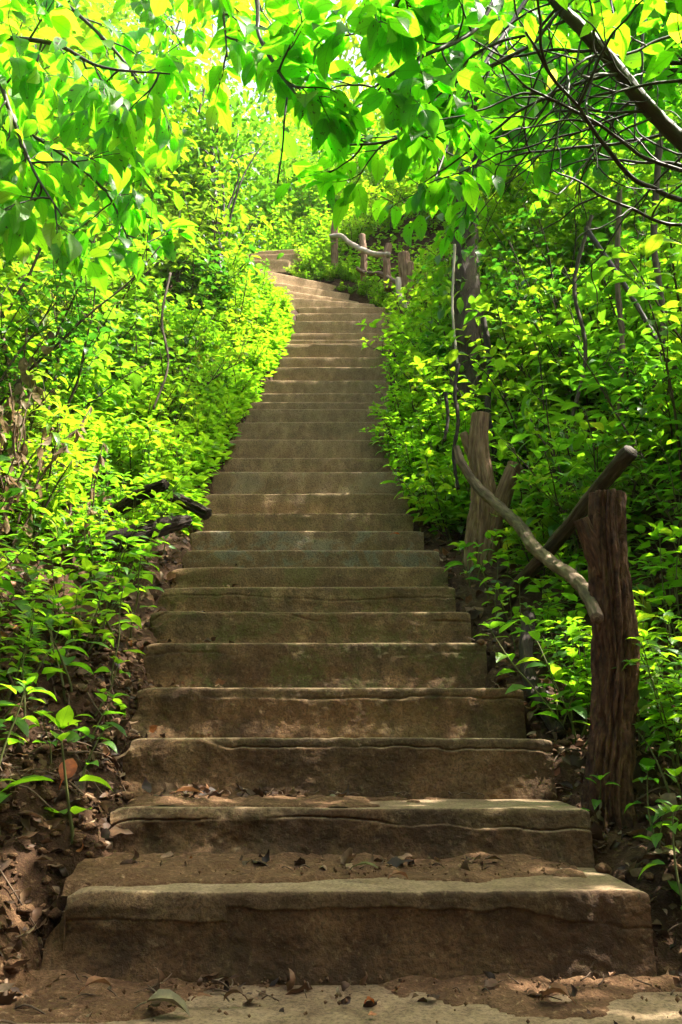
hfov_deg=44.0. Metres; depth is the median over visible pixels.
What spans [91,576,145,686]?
seedling
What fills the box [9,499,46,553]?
seedling
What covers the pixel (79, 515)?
seedling
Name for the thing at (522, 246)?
leafy shrub
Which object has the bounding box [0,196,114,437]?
glossy shrub
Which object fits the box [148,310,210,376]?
bush
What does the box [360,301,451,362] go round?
bush
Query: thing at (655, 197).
liana
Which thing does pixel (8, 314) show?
leafy shrub
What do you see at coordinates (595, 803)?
seedling
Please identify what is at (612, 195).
tall shrub
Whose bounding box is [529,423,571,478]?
leafy herb
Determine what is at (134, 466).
broadleaf shrub
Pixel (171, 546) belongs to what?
seedling
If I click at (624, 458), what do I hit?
leaning log
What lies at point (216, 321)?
bush
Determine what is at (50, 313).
leafy herb
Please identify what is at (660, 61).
shade tree
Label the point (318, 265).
bush
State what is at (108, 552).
seedling
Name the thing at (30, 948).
soil crumbs
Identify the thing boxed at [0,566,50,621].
seedling
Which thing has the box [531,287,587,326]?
broadleaf shrub
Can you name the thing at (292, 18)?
leafy branch
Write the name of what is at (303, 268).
bush
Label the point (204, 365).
leafy herb
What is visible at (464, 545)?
seedling
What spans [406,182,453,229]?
leafy shrub
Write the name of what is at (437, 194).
leafy branch
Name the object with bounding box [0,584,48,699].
leafy herb
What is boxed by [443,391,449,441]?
liana
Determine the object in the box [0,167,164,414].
glossy shrub
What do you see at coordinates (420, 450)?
leafy herb
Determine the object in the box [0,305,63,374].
leafy herb
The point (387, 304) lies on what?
bush
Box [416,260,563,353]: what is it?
broadleaf shrub
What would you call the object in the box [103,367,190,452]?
broadleaf shrub
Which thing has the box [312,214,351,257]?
bush
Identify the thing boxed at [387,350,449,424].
bush
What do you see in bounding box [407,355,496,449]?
leafy herb
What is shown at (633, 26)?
leafy branch
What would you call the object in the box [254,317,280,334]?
leafy herb
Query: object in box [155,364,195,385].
leafy herb
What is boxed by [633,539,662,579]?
seedling
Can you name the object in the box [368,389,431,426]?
bush
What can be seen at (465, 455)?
leafy herb
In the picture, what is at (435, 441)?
leafy herb
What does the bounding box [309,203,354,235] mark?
leafy shrub
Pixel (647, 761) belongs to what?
seedling
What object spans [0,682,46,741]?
seedling
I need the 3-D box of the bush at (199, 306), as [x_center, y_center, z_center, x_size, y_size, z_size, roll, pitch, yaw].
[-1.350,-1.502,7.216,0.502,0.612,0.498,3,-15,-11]
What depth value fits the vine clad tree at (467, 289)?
6.37 m
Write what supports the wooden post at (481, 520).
on the ground at (30, 868)
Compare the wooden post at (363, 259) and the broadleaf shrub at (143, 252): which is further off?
the wooden post at (363, 259)
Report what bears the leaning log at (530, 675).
on the ground at (30, 868)
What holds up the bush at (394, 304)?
on the ground at (30, 868)
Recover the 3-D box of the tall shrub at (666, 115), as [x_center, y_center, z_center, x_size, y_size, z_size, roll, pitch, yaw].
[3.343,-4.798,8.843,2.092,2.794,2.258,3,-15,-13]
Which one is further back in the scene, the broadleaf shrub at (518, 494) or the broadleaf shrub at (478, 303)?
the broadleaf shrub at (478, 303)
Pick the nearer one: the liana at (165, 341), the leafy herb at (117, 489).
the leafy herb at (117, 489)
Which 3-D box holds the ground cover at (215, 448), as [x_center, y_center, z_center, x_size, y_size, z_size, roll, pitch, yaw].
[-1.104,-1.506,7.535,1.005,4.585,4.792,-1,-15,4]
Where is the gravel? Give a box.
[0,573,681,1023]
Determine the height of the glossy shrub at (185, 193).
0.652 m
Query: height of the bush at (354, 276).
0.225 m
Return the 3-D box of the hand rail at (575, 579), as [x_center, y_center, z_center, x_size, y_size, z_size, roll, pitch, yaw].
[0.692,-0.031,3.280,0.202,1.198,2.104,0,-15,0]
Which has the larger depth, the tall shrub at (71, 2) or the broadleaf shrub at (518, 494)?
the tall shrub at (71, 2)
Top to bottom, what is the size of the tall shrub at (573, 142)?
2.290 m
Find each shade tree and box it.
[433,0,681,217]
[453,0,681,148]
[489,0,681,90]
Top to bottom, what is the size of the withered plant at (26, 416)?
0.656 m
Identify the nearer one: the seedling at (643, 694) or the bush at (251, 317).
the seedling at (643, 694)
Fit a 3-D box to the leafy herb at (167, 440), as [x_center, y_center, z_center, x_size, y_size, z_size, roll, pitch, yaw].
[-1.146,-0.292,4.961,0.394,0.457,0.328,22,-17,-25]
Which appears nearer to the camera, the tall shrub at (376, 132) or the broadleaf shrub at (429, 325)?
the broadleaf shrub at (429, 325)
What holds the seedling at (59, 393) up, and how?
on the ground at (30, 868)
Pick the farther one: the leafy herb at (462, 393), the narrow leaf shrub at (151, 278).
the narrow leaf shrub at (151, 278)
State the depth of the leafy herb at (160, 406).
5.43 m
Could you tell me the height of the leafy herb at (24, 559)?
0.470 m
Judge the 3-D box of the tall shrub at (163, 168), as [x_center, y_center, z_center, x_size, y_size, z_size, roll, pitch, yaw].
[-2.207,-3.071,7.423,1.728,2.310,1.850,7,-16,-24]
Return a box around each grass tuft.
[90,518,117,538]
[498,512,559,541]
[633,585,677,631]
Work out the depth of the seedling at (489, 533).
4.15 m
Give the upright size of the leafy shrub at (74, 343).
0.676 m
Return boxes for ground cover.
[0,226,270,634]
[0,484,71,739]
[69,257,294,534]
[307,190,488,313]
[322,170,681,661]
[387,289,497,509]
[531,539,681,809]
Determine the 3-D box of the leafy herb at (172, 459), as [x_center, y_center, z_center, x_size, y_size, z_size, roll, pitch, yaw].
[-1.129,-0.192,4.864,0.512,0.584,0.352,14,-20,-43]
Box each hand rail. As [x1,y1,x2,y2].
[329,233,390,256]
[356,267,395,284]
[395,277,419,328]
[453,445,603,623]
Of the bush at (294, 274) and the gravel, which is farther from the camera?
the bush at (294, 274)
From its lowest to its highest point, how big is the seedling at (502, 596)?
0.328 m
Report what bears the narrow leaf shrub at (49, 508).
on the ground at (30, 868)
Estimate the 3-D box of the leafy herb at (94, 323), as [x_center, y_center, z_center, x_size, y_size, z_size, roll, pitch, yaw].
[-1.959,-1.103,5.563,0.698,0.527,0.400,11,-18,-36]
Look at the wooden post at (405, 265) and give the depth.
9.71 m
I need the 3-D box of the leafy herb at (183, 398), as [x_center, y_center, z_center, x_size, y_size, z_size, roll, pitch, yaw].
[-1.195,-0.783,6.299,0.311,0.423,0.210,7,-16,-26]
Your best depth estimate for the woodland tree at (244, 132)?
19.39 m
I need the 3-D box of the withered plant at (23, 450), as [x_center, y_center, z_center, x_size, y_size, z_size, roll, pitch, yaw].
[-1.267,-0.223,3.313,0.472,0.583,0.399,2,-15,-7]
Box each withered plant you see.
[0,310,62,430]
[0,328,54,451]
[0,400,27,535]
[0,406,71,547]
[0,436,51,533]
[0,442,107,562]
[1,383,92,488]
[5,385,36,467]
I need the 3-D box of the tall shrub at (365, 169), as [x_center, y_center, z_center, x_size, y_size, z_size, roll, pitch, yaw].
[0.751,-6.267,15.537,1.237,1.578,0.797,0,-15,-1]
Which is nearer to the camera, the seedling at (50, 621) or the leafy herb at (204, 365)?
the seedling at (50, 621)
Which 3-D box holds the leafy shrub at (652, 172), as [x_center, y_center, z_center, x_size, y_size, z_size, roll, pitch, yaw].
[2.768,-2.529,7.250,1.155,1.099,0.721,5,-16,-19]
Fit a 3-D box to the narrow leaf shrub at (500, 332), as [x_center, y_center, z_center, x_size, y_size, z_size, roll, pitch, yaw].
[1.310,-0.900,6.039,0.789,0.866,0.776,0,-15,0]
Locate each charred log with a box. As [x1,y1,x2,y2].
[72,515,192,561]
[107,478,169,518]
[167,490,211,519]
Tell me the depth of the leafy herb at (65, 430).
4.33 m
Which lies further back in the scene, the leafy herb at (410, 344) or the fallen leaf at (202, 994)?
the leafy herb at (410, 344)
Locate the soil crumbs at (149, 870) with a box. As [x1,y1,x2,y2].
[61,851,586,895]
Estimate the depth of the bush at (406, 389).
6.61 m
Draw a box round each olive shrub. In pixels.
[0,370,66,455]
[25,247,121,317]
[75,226,203,299]
[143,302,251,385]
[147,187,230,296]
[434,237,496,291]
[484,291,540,367]
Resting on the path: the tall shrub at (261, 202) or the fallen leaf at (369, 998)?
the fallen leaf at (369, 998)
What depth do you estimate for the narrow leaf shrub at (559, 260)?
6.46 m
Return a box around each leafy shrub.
[0,272,53,377]
[0,275,23,305]
[2,240,109,378]
[30,207,78,264]
[33,252,74,303]
[40,319,110,408]
[90,247,155,370]
[102,292,187,384]
[137,226,213,315]
[143,147,171,220]
[146,166,240,242]
[156,136,283,309]
[170,117,248,220]
[187,167,237,240]
[187,209,213,272]
[229,219,255,260]
[232,208,279,253]
[237,212,297,253]
[255,194,317,250]
[264,208,317,249]
[273,192,345,247]
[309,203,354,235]
[338,173,393,220]
[349,197,380,237]
[355,230,505,366]
[362,147,453,200]
[368,172,411,234]
[383,169,410,202]
[387,335,447,399]
[403,232,452,273]
[404,181,440,234]
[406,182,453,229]
[413,244,451,287]
[414,251,450,280]
[426,280,515,315]
[447,184,519,257]
[478,169,587,301]
[478,173,579,254]
[480,246,512,305]
[480,251,581,380]
[490,217,571,339]
[524,228,604,325]
[550,279,602,327]
[554,222,681,352]
[571,175,674,252]
[573,198,681,527]
[593,299,681,412]
[599,259,680,368]
[607,162,681,343]
[608,318,681,492]
[611,152,675,231]
[625,233,674,286]
[644,373,681,399]
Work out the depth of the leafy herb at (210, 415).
6.14 m
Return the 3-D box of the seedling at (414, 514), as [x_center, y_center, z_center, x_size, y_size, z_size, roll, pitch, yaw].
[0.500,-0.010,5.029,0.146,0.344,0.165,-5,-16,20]
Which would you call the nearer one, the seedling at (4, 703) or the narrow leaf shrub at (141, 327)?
the seedling at (4, 703)
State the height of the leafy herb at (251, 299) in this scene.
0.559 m
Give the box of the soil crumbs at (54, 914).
[0,554,681,1008]
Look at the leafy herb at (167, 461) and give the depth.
4.93 m
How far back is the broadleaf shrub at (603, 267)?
6.24 m
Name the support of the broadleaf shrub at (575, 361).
on the ground at (30, 868)
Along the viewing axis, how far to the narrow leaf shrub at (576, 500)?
3.60 m
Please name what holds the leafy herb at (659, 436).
on the ground at (30, 868)
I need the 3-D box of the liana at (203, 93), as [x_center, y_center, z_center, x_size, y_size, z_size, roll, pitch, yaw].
[-1.310,-4.653,8.355,0.104,1.832,0.227,0,-15,0]
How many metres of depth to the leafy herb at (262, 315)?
8.54 m
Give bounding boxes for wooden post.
[331,220,338,268]
[359,233,367,284]
[383,243,392,291]
[398,251,413,315]
[460,411,521,568]
[574,489,639,830]
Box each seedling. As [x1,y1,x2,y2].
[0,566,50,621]
[0,633,56,720]
[0,676,41,764]
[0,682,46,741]
[0,700,24,707]
[0,705,112,843]
[0,778,14,834]
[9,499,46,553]
[9,548,60,594]
[17,617,82,697]
[20,611,93,703]
[21,612,87,691]
[23,710,57,764]
[30,592,88,665]
[36,552,81,639]
[50,374,71,409]
[52,420,89,466]
[54,469,84,513]
[59,471,86,525]
[60,391,81,429]
[63,558,123,642]
[64,518,112,598]
[72,691,127,748]
[78,585,132,646]
[80,724,116,789]
[81,536,151,623]
[87,551,119,593]
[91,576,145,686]
[94,656,129,716]
[108,453,132,486]
[112,543,163,637]
[113,544,155,575]
[157,510,175,561]
[410,483,432,531]
[443,542,476,586]
[444,541,484,576]
[467,542,501,603]
[473,530,508,581]
[479,553,510,619]
[485,582,519,629]
[494,528,517,574]
[496,591,522,655]
[504,576,542,634]
[525,578,577,624]
[534,677,590,725]
[543,581,576,614]
[543,672,578,717]
[562,669,589,710]
[580,772,620,810]
[624,763,671,833]
[626,503,652,552]
[632,719,680,792]
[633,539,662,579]
[633,805,680,854]
[638,646,665,744]
[638,800,681,909]
[639,656,679,714]
[645,676,681,758]
[648,528,681,578]
[651,608,681,670]
[653,766,681,827]
[658,481,681,544]
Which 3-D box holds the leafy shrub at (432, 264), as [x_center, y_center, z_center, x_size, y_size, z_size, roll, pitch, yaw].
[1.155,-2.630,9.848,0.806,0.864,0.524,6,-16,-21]
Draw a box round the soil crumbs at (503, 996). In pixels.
[0,969,681,1023]
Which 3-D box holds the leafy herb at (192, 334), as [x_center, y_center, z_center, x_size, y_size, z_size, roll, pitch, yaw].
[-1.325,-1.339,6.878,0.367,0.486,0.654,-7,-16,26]
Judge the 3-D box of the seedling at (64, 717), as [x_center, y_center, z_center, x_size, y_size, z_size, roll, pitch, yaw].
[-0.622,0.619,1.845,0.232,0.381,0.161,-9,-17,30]
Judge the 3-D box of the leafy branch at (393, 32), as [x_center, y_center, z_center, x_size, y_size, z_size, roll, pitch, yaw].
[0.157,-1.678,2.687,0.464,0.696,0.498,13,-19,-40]
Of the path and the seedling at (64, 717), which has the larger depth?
the seedling at (64, 717)
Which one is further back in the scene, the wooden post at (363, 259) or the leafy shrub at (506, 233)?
the wooden post at (363, 259)
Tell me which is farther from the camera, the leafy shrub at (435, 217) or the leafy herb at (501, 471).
the leafy shrub at (435, 217)
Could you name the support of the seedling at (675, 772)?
on the ground at (30, 868)
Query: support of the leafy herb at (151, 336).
on the ground at (30, 868)
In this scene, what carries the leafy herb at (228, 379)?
on the ground at (30, 868)
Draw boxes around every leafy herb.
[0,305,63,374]
[0,330,68,440]
[0,360,12,405]
[0,384,13,412]
[0,427,47,486]
[0,488,58,594]
[0,502,32,574]
[0,509,22,623]
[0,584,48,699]
[3,312,101,348]
[6,283,43,310]
[11,404,108,531]
[13,274,80,356]
[20,447,63,531]
[41,410,97,466]
[41,568,129,653]
[46,383,94,451]
[56,353,116,424]
[57,489,120,546]
[61,371,104,411]
[62,440,111,504]
[71,395,102,428]
[71,497,115,592]
[73,433,160,512]
[74,451,131,522]
[79,415,145,481]
[91,461,201,564]
[95,367,159,426]
[95,415,135,476]
[96,347,164,403]
[98,519,170,609]
[99,490,173,574]
[106,403,136,474]
[107,475,185,562]
[114,334,164,383]
[117,414,192,516]
[122,473,187,551]
[123,421,190,509]
[125,424,182,474]
[130,321,158,358]
[135,390,205,461]
[138,415,193,496]
[145,313,203,366]
[145,404,194,455]
[153,389,207,442]
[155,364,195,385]
[167,379,201,419]
[192,364,221,402]
[194,389,232,438]
[201,276,246,312]
[202,327,228,374]
[203,283,236,328]
[209,332,246,375]
[215,369,247,388]
[219,322,261,347]
[219,324,254,363]
[228,281,263,329]
[236,284,279,337]
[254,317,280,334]
[359,401,416,443]
[376,420,420,462]
[380,437,456,510]
[393,390,443,443]
[393,451,452,525]
[399,329,448,376]
[399,435,449,474]
[403,317,451,346]
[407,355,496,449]
[409,424,489,524]
[410,399,500,487]
[412,431,511,540]
[414,296,451,337]
[431,413,469,452]
[434,390,468,405]
[437,443,525,530]
[441,406,526,491]
[452,438,497,499]
[474,615,681,749]
[490,512,542,555]
[517,387,564,446]
[527,593,563,636]
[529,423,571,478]
[533,628,566,669]
[535,619,591,717]
[541,513,587,606]
[554,650,590,707]
[559,469,641,574]
[561,601,681,727]
[565,590,673,680]
[586,389,622,428]
[602,390,628,425]
[611,648,681,753]
[622,629,681,786]
[623,429,681,538]
[632,521,681,646]
[643,433,681,482]
[668,693,681,735]
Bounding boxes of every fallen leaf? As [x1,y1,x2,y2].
[8,810,45,820]
[58,758,77,789]
[78,976,110,993]
[134,989,189,1015]
[170,786,202,793]
[191,992,211,1000]
[224,986,247,999]
[349,861,377,869]
[364,996,373,1003]
[388,870,407,878]
[541,983,575,1004]
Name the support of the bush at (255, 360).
on the ground at (30, 868)
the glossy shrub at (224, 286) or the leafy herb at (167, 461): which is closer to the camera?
the leafy herb at (167, 461)
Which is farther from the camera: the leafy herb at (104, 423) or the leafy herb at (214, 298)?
the leafy herb at (214, 298)
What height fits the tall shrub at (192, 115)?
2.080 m
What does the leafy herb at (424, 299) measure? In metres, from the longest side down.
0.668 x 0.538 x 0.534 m
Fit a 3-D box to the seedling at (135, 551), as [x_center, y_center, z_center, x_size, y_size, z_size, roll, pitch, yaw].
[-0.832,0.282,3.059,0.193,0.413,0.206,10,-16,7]
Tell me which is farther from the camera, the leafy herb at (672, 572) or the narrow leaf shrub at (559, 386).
the narrow leaf shrub at (559, 386)
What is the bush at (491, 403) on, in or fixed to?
on the ground at (30, 868)
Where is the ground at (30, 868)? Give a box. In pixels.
[0,84,681,996]
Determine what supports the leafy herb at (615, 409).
on the ground at (30, 868)
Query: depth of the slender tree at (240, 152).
9.02 m
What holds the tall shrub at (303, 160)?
on the ground at (30, 868)
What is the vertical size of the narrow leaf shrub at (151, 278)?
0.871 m
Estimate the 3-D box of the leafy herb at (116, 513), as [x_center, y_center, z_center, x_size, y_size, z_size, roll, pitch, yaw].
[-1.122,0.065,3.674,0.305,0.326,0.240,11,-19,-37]
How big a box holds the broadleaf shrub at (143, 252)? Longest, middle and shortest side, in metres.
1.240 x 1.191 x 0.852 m
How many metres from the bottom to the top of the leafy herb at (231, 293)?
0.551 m
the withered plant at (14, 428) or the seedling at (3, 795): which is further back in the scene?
the withered plant at (14, 428)
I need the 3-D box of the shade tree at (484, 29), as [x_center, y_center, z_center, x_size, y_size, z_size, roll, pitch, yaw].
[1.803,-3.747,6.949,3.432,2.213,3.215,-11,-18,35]
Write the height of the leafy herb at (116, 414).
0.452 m
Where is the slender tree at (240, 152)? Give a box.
[70,10,361,323]
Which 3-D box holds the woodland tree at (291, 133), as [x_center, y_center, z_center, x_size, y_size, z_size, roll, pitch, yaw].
[-1.239,-6.020,15.603,4.003,4.091,3.527,0,-15,0]
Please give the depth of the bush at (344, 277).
11.06 m
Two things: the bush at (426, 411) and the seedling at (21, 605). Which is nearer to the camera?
the seedling at (21, 605)
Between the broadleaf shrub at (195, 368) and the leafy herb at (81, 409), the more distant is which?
the broadleaf shrub at (195, 368)
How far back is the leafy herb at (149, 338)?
6.07 m
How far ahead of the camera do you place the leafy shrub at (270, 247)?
12.27 m
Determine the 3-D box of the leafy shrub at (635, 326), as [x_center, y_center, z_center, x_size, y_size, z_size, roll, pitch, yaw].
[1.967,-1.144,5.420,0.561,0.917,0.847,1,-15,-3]
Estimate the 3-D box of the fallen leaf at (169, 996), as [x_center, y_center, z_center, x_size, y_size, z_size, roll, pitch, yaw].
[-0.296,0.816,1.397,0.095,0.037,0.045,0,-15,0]
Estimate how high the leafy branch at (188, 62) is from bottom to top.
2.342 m
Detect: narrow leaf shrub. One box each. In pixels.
[0,252,126,378]
[0,401,97,553]
[93,285,154,341]
[132,237,166,299]
[133,282,228,362]
[183,224,266,335]
[407,266,449,316]
[476,317,555,423]
[505,352,574,432]
[514,380,648,510]
[520,435,660,570]
[546,226,648,323]
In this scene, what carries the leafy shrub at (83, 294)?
on the ground at (30, 868)
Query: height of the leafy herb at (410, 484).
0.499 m
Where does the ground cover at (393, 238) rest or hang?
on the ground at (30, 868)
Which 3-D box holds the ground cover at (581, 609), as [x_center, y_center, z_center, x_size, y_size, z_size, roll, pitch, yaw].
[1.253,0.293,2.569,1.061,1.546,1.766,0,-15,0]
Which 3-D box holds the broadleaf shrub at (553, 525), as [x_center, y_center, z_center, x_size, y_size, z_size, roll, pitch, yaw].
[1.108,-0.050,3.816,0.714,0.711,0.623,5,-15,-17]
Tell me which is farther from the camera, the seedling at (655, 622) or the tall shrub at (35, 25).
the tall shrub at (35, 25)
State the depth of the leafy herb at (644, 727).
2.33 m
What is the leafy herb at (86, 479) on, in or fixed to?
on the ground at (30, 868)
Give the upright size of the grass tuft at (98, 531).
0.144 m
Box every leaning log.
[500,445,637,613]
[519,611,566,739]
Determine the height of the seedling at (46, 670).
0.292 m
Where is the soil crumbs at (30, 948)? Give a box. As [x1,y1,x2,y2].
[0,894,41,994]
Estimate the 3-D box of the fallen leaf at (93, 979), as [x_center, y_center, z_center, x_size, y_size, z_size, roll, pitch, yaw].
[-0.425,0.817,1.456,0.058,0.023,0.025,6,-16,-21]
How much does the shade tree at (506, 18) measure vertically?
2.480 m
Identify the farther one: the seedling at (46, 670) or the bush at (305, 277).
the bush at (305, 277)
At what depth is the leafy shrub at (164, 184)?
8.15 m
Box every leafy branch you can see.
[0,0,153,294]
[0,0,197,153]
[0,0,199,188]
[0,41,199,282]
[113,0,217,83]
[120,0,268,100]
[169,0,267,134]
[184,0,272,81]
[242,0,366,161]
[264,9,502,229]
[265,0,503,182]
[312,0,452,81]
[355,58,629,257]
[376,0,595,212]
[477,0,678,145]
[533,39,681,201]
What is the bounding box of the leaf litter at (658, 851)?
[0,349,681,1023]
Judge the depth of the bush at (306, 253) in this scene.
11.24 m
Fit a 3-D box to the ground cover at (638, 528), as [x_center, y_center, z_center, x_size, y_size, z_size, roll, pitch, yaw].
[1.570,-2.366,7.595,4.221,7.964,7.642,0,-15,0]
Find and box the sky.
[102,0,392,247]
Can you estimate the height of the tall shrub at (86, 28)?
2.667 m
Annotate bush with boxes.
[131,364,199,427]
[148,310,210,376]
[150,363,191,421]
[167,301,210,348]
[184,352,229,382]
[196,395,250,426]
[206,307,230,334]
[217,320,259,346]
[219,358,263,405]
[223,304,269,353]
[227,278,249,307]
[230,333,272,373]
[241,258,273,296]
[243,290,284,333]
[260,276,289,312]
[283,263,298,274]
[289,269,305,277]
[292,239,326,265]
[293,255,309,272]
[295,242,330,272]
[300,271,315,279]
[303,257,324,273]
[306,222,346,271]
[310,264,323,280]
[311,263,333,277]
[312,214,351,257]
[321,262,341,281]
[327,206,380,250]
[329,256,352,278]
[331,260,359,278]
[334,282,347,291]
[336,256,352,278]
[339,267,351,281]
[347,268,359,282]
[348,281,356,294]
[355,272,378,291]
[357,271,379,298]
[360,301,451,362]
[367,282,389,305]
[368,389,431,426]
[370,405,437,455]
[372,399,470,466]
[374,385,440,432]
[375,295,392,306]
[375,330,430,377]
[375,350,448,407]
[379,331,436,390]
[380,282,430,335]
[382,298,394,311]
[383,279,433,344]
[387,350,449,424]
[388,258,436,307]
[389,417,462,504]
[396,346,442,403]
[397,418,513,482]
[400,321,429,352]
[401,285,431,318]
[423,396,506,422]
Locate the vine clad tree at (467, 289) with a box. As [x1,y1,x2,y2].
[324,0,659,419]
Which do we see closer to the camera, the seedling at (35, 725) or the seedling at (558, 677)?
the seedling at (35, 725)
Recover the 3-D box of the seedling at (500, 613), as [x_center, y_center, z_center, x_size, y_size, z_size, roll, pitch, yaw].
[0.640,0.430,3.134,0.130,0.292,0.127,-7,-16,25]
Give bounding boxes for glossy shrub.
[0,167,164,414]
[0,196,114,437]
[146,192,188,219]
[153,239,260,329]
[416,241,513,312]
[420,327,512,417]
[463,172,649,394]
[488,125,639,262]
[596,338,681,462]
[627,97,681,292]
[661,123,681,234]
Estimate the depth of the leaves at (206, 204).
7.90 m
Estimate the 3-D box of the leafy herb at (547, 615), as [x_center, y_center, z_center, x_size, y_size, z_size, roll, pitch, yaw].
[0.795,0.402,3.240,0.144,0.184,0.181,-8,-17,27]
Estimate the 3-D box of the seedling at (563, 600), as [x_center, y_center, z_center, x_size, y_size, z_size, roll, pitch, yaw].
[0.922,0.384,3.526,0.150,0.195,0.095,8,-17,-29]
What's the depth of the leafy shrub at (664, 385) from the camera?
3.71 m
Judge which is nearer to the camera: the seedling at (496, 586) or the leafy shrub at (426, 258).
the seedling at (496, 586)
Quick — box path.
[0,984,681,1023]
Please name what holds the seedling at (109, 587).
on the ground at (30, 868)
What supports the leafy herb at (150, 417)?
on the ground at (30, 868)
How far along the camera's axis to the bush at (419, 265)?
9.96 m
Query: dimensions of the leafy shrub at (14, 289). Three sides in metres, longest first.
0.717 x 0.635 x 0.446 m
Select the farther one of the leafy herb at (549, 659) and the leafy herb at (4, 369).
the leafy herb at (4, 369)
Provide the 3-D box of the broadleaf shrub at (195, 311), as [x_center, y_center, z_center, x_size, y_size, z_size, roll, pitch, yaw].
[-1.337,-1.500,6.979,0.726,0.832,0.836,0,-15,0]
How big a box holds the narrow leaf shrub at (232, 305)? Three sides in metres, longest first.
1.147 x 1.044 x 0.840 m
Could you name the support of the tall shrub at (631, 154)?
on the ground at (30, 868)
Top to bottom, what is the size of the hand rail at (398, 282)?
0.926 m
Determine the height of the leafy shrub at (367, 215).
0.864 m
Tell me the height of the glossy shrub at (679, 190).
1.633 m
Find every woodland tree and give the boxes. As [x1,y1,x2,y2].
[3,0,142,75]
[93,0,199,76]
[172,84,273,240]
[188,0,368,186]
[198,87,368,237]
[261,67,395,176]
[331,0,468,72]
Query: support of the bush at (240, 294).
on the ground at (30, 868)
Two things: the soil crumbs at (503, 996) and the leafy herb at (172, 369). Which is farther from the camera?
the leafy herb at (172, 369)
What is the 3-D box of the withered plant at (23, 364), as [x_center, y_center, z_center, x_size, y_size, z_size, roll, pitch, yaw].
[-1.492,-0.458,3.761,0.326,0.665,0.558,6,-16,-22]
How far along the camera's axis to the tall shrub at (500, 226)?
8.64 m
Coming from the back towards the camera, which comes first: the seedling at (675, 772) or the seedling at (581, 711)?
the seedling at (581, 711)
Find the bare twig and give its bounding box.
[276,97,287,183]
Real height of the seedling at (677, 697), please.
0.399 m
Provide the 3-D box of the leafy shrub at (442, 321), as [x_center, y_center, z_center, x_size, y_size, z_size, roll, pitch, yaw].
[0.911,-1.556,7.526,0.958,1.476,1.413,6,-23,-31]
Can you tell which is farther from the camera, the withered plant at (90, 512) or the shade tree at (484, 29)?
the shade tree at (484, 29)
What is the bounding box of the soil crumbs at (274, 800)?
[93,791,449,815]
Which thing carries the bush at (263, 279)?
on the ground at (30, 868)
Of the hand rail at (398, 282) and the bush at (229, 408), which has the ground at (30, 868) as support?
the bush at (229, 408)
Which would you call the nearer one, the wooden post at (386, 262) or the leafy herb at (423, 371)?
the leafy herb at (423, 371)
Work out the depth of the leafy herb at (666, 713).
2.20 m
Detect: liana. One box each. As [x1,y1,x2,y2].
[152,272,171,409]
[198,15,212,113]
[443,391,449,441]
[451,244,458,363]
[452,363,459,489]
[480,317,497,481]
[567,215,593,431]
[584,226,678,369]
[614,186,624,420]
[650,140,665,391]
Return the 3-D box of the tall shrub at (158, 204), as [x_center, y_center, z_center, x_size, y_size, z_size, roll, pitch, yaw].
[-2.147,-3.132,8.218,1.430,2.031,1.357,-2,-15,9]
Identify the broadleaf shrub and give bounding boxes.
[0,203,145,335]
[0,277,146,413]
[4,236,121,319]
[17,205,166,332]
[32,163,50,227]
[58,143,144,229]
[69,218,197,299]
[74,304,153,379]
[86,221,142,296]
[97,416,198,490]
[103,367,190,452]
[125,278,165,311]
[136,339,240,424]
[138,285,228,372]
[185,295,251,366]
[193,218,263,288]
[410,470,468,540]
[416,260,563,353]
[429,464,468,524]
[430,278,569,391]
[430,301,594,472]
[447,294,593,428]
[448,469,536,529]
[460,406,552,476]
[493,376,681,561]
[501,267,601,413]
[501,485,581,580]
[514,423,680,564]
[521,311,664,416]
[531,226,637,292]
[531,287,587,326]
[542,213,679,412]
[571,253,672,328]
[588,353,681,477]
[610,205,681,341]
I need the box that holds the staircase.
[39,249,656,985]
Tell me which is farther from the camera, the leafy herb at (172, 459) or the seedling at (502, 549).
the leafy herb at (172, 459)
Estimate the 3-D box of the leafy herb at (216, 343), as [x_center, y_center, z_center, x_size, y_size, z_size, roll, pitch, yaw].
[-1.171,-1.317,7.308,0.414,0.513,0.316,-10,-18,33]
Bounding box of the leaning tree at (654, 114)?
[424,0,681,328]
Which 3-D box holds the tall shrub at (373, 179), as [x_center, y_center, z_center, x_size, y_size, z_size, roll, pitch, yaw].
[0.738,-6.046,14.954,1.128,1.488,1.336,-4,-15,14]
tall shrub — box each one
[0,0,98,97]
[0,0,146,317]
[3,12,85,93]
[7,0,83,87]
[13,26,205,238]
[18,0,124,58]
[28,146,111,274]
[72,3,175,79]
[94,110,214,234]
[160,52,258,212]
[187,134,258,231]
[228,187,285,253]
[235,137,315,249]
[244,142,366,227]
[245,135,317,246]
[248,127,377,236]
[262,140,377,244]
[315,150,373,220]
[347,118,390,196]
[349,134,394,195]
[355,145,393,195]
[361,101,398,195]
[438,149,487,220]
[478,127,675,294]
[478,133,594,250]
[481,144,536,210]
[496,138,628,306]
[537,116,597,192]
[552,106,681,287]
[562,89,678,192]
[608,12,681,190]
[639,65,681,201]
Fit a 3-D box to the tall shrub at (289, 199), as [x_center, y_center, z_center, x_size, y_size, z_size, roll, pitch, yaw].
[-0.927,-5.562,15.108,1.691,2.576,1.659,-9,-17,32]

